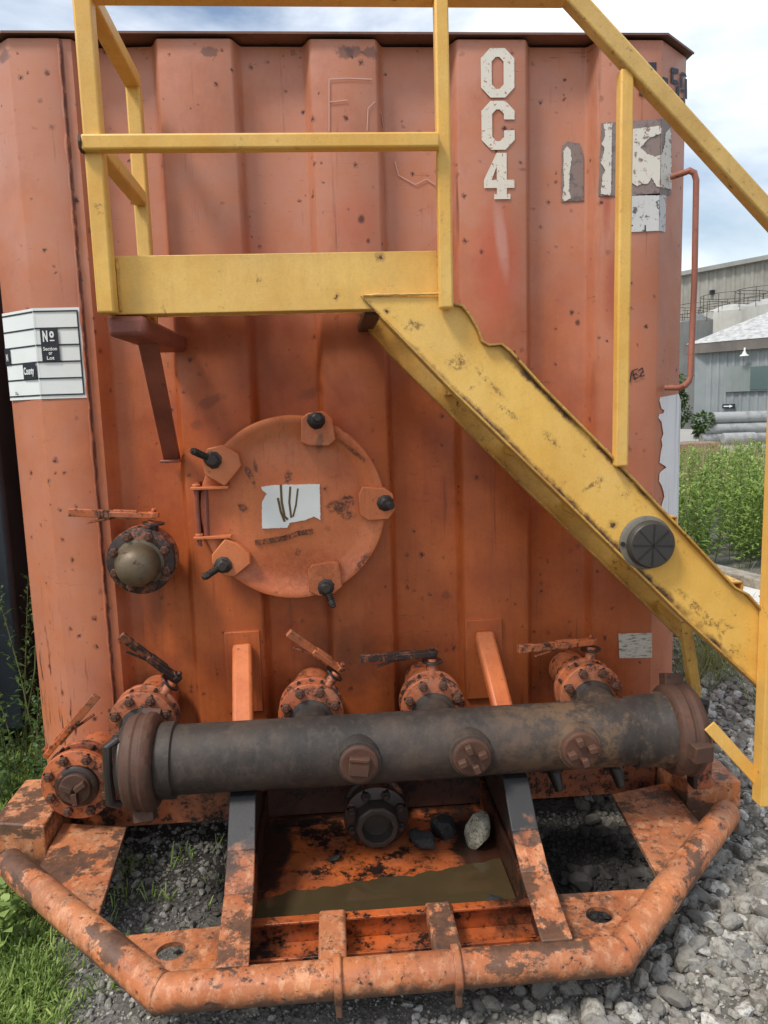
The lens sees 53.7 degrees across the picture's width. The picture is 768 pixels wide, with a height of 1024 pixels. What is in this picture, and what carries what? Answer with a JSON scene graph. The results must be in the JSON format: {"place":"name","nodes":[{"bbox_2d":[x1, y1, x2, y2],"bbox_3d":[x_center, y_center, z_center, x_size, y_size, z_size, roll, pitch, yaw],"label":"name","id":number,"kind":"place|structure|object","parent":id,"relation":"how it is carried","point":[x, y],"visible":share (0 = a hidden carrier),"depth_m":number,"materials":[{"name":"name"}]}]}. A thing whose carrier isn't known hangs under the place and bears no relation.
{"place":"outdoors","nodes":[
{"label":"outdoors","id":0,"kind":"place"},
{"bbox_2d":[0,0,767,270],"label":"sky","id":1,"kind":"structure","parent":0,"point":[727,70],"materials":[{"name":"white"}]},
{"bbox_2d":[0,429,767,1023],"bbox_3d":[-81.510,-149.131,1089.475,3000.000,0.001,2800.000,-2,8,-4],"label":"ground","id":2,"kind":"structure","parent":0,"point":[559,805],"depth_m":2.33,"materials":[{"name":"grey gravel"}]},
{"bbox_2d":[0,692,16,775],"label":"tall weed","id":3,"kind":"object","parent":2,"relation":"on","point":[3,751],"visible":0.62,"depth_m":3.24,"materials":[{"name":"green plant"}]},
{"bbox_2d":[0,877,31,954],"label":"leafy weed","id":4,"kind":"object","parent":2,"relation":"on","point":[8,922],"visible":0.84,"depth_m":2.22,"materials":[{"name":"green plant"}]},
{"bbox_2d":[0,286,41,748],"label":"storage tank","id":5,"kind":"object","parent":2,"relation":"on","point":[13,559],"visible":0.06,"depth_m":3.35,"materials":[{"name":"metal"}]},
{"bbox_2d":[0,574,41,759],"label":"tall weed","id":6,"kind":"object","parent":2,"relation":"on","point":[26,714],"visible":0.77,"depth_m":3.32,"materials":[{"name":"green plant"}]},
{"bbox_2d":[0,687,46,802],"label":"tall weed","id":7,"kind":"object","parent":2,"relation":"on","point":[37,743],"visible":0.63,"depth_m":3.17,"materials":[{"name":"green plant"}]},
{"bbox_2d":[15,607,41,742],"bbox_3d":[-1.755,0.581,3.433,0.392,1.142,0.420,6,11,42],"label":"tall weed","id":8,"kind":"object","parent":2,"relation":"on","point":[18,731],"visible":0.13,"depth_m":3.46,"materials":[{"name":"green plant"}]},
{"bbox_2d":[0,716,224,1023],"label":"grass","id":9,"kind":"structure","parent":2,"relation":"on","point":[37,977],"depth_m":2.12,"materials":[{"name":"green plant"}]},
{"bbox_2d":[0,0,767,1017],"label":"storage tank","id":10,"kind":"object","parent":2,"relation":"on","point":[346,386],"visible":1,"depth_m":2.53,"materials":[{"name":"orange metal"}]},
{"bbox_2d":[328,854,341,861],"bbox_3d":[-0.164,1.121,2.451,0.058,0.016,0.035,-21,2,12],"label":"rock","id":11,"kind":"object","parent":10,"relation":"in","point":[334,858],"visible":1,"depth_m":2.44,"materials":[{"name":"stone"}]},
{"bbox_2d":[255,858,515,917],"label":"water","id":12,"kind":"structure","parent":10,"relation":"in","point":[474,882],"depth_m":2.26,"materials":[{"name":"brown liquid"}]},
{"bbox_2d":[486,894,502,900],"bbox_3d":[0.327,1.133,2.197,0.064,0.033,0.101,25,-7,24],"label":"rock","id":13,"kind":"object","parent":12,"relation":"on","point":[492,897],"visible":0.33,"depth_m":2.20,"materials":[{"name":"stone"}]},
{"bbox_2d":[408,829,434,848],"bbox_3d":[0.127,1.087,2.508,0.132,0.091,0.061,1,47,45],"label":"rock","id":14,"kind":"object","parent":10,"relation":"in","point":[421,839],"visible":1,"depth_m":2.47,"materials":[{"name":"stone"}]},
{"bbox_2d":[430,814,455,839],"bbox_3d":[0.201,1.077,2.584,0.085,0.086,0.086,0,-1,-17],"label":"rock","id":15,"kind":"object","parent":10,"relation":"in","point":[443,826],"visible":0.92,"depth_m":2.55,"materials":[{"name":"stone"}]},
{"bbox_2d":[464,810,490,849],"bbox_3d":[0.305,1.056,2.507,0.068,0.130,0.110,19,-7,-13],"label":"rock","id":16,"kind":"object","parent":10,"relation":"in","point":[477,830],"visible":1,"depth_m":2.48,"materials":[{"name":"stone"}]},
{"bbox_2d":[679,372,715,439],"bbox_3d":[9.201,-3.330,24.646,2.542,2.536,2.483,-2,8,-4],"label":"bush","id":17,"kind":"object","parent":2,"relation":"on","point":[697,428],"visible":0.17,"depth_m":24.21,"materials":[{"name":"green plant"}]},
{"bbox_2d":[680,441,720,465],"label":"concrete block","id":18,"kind":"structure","parent":2,"relation":"on","point":[685,444],"depth_m":16.42,"materials":[{"name":"beige concrete"}]},
{"bbox_2d":[679,301,729,428],"bbox_3d":[15.173,-6.933,36.265,2.360,5.812,2.360,-2,8,-4],"label":"silo","id":19,"kind":"object","parent":2,"relation":"on","point":[704,326],"visible":0.34,"depth_m":35.58,"materials":[{"name":"metal"}]},
{"bbox_2d":[672,558,760,704],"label":"grass tufts","id":20,"kind":"object","parent":2,"relation":"on","point":[708,656],"visible":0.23,"depth_m":4.13,"materials":[{"name":"green plant"}]},
{"bbox_2d":[678,432,765,520],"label":"dry grass","id":21,"kind":"structure","parent":2,"relation":"on","point":[696,464],"depth_m":10.99,"materials":[{"name":"green plant"}]},
{"bbox_2d":[678,437,765,567],"bbox_3d":[6.630,-0.750,11.140,5.626,1.114,13.571,4,10,36],"label":"goldenrod thicket","id":22,"kind":"object","parent":2,"relation":"on","point":[734,497],"visible":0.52,"depth_m":7.24,"materials":[{"name":"green plant"}]},
{"bbox_2d":[680,255,767,320],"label":"warehouse","id":23,"kind":"structure","parent":2,"relation":"on","point":[736,275],"depth_m":45.64,"materials":[{"name":"beige metal"}]},
{"bbox_2d":[683,312,767,438],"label":"shed","id":24,"kind":"structure","parent":2,"relation":"on","point":[731,369],"depth_m":26.09,"materials":[{"name":"grey metal"}]},
{"bbox_2d":[725,364,767,391],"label":"window","id":25,"kind":"structure","parent":24,"relation":"in","point":[749,377],"depth_m":25.62,"materials":[{"name":"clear glass"}]},
{"bbox_2d":[699,432,765,441],"bbox_3d":[14.754,-2.480,24.057,9.500,0.350,0.350,-2,8,-1],"label":"steel pipe","id":26,"kind":"object","parent":2,"relation":"on","point":[715,437],"visible":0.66,"depth_m":23.83,"materials":[{"name":"grey metal"}]},
{"bbox_2d":[702,422,766,433],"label":"steel pipe","id":27,"kind":"object","parent":26,"relation":"on","point":[716,428],"visible":0.82,"depth_m":23.80,"materials":[{"name":"grey metal"}]},
{"bbox_2d":[711,411,766,422],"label":"steel pipe","id":28,"kind":"object","parent":27,"relation":"on","point":[740,416],"visible":0.84,"depth_m":23.77,"materials":[{"name":"grey metal"}]},
{"bbox_2d":[700,290,767,333],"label":"silo","id":29,"kind":"object","parent":2,"relation":"on","point":[726,316],"visible":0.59,"depth_m":34.52,"materials":[{"name":"metal"}]},
{"bbox_2d":[716,564,760,589],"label":"kerb","id":30,"kind":"structure","parent":2,"relation":"on","point":[752,579],"depth_m":6.07,"materials":[{"name":"concrete"}]},
{"bbox_2d":[743,586,759,603],"bbox_3d":[2.753,0.702,5.285,0.595,0.017,2.043,0,8,14],"label":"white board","id":31,"kind":"object","parent":2,"relation":"on","point":[752,592],"visible":0.12,"depth_m":5.81,"materials":[{"name":"white"}]},
{"bbox_2d":[735,285,767,320],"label":"silo","id":32,"kind":"object","parent":2,"relation":"on","point":[755,309],"visible":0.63,"depth_m":33.79,"materials":[{"name":"metal"}]}
]}

